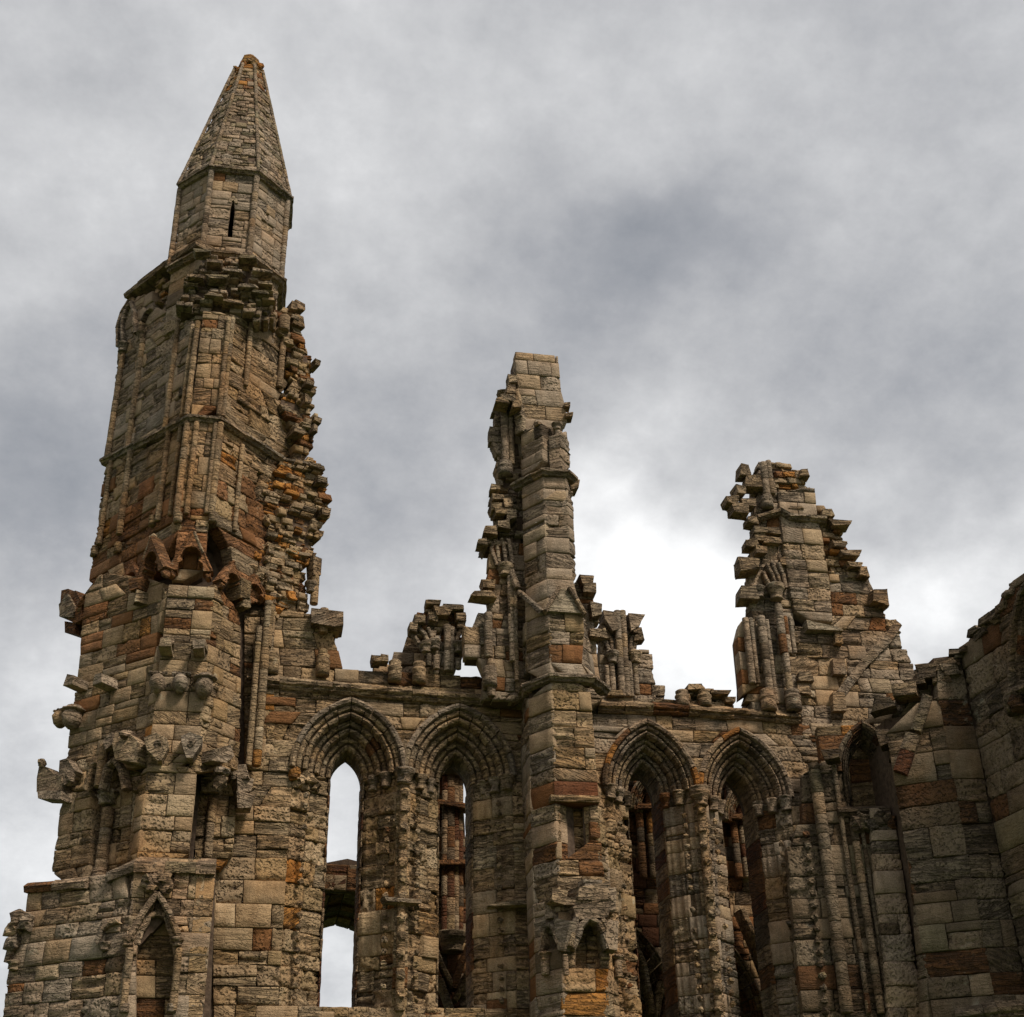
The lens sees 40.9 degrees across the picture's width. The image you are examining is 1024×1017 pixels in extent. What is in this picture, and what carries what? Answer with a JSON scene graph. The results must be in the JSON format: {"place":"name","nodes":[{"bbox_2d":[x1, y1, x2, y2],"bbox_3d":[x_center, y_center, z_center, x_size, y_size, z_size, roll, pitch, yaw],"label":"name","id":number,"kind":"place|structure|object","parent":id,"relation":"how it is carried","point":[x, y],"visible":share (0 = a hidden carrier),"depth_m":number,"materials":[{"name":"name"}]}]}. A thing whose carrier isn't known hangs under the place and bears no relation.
{"place":"outdoors","nodes":[
{"label":"outdoors","id":0,"kind":"place"},
{"bbox_2d":[3,54,331,1016],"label":"corner tower","id":1,"kind":"structure","parent":0,"point":[215,510],"depth_m":31.67,"materials":[{"name":"stone"}]},
{"bbox_2d":[0,0,1023,1016],"label":"sky","id":2,"kind":"structure","parent":0,"point":[750,232],"materials":[{"name":"grey"}]},
{"bbox_2d":[461,352,624,1016],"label":"pinnacled buttress","id":3,"kind":"structure","parent":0,"point":[531,637],"depth_m":31.80,"materials":[{"name":"stone"}]},
{"label":"ground","id":4,"kind":"structure","parent":0,"visible":0},
{"bbox_2d":[213,592,832,1016],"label":"lancet wall","id":5,"kind":"structure","parent":4,"relation":"on","point":[397,740],"depth_m":31.24,"materials":[{"name":"stone"}]},
{"bbox_2d":[370,599,465,674],"bbox_3d":[-2.328,3.349,33.541,2.311,1.846,1.585,4,-30,-9],"label":"springer stump","id":6,"kind":"object","parent":5,"relation":"on","point":[433,641],"visible":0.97,"depth_m":33.14,"materials":[{"name":"stone"}]},
{"bbox_2d":[597,610,644,697],"bbox_3d":[2.666,3.716,33.929,1.256,2.373,0.943,4,-30,-9],"label":"springer stump","id":7,"kind":"object","parent":5,"relation":"on","point":[619,653],"visible":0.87,"depth_m":33.70,"materials":[{"name":"stone"}]},
{"bbox_2d":[637,649,664,698],"bbox_3d":[3.407,4.377,34.869,0.772,1.452,0.707,4,-30,-9],"label":"stepped stump","id":8,"kind":"object","parent":5,"relation":"on","point":[649,689],"visible":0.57,"depth_m":34.52,"materials":[{"name":"stone"}]},
{"bbox_2d":[675,684,735,707],"bbox_3d":[4.560,4.746,33.742,1.792,0.624,0.902,4,-30,-9],"label":"rubble heap","id":9,"kind":"object","parent":5,"relation":"on","point":[701,694],"visible":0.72,"depth_m":33.49,"materials":[{"name":"stone"}]},
{"bbox_2d":[720,460,914,747],"bbox_3d":[8.008,2.599,35.677,5.004,8.647,1.339,4,-30,-9],"label":"gable fragment","id":10,"kind":"object","parent":5,"relation":"on","point":[816,631],"visible":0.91,"depth_m":35.26,"materials":[{"name":"stone"}]},
{"bbox_2d":[323,767,762,1016],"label":"opposite wall","id":11,"kind":"structure","parent":4,"relation":"on","point":[339,902],"depth_m":36.67,"materials":[{"name":"stone"}]},
{"bbox_2d":[784,573,1023,1016],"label":"return wall","id":12,"kind":"structure","parent":4,"relation":"on","point":[904,855],"depth_m":29.58,"materials":[{"name":"stone"}]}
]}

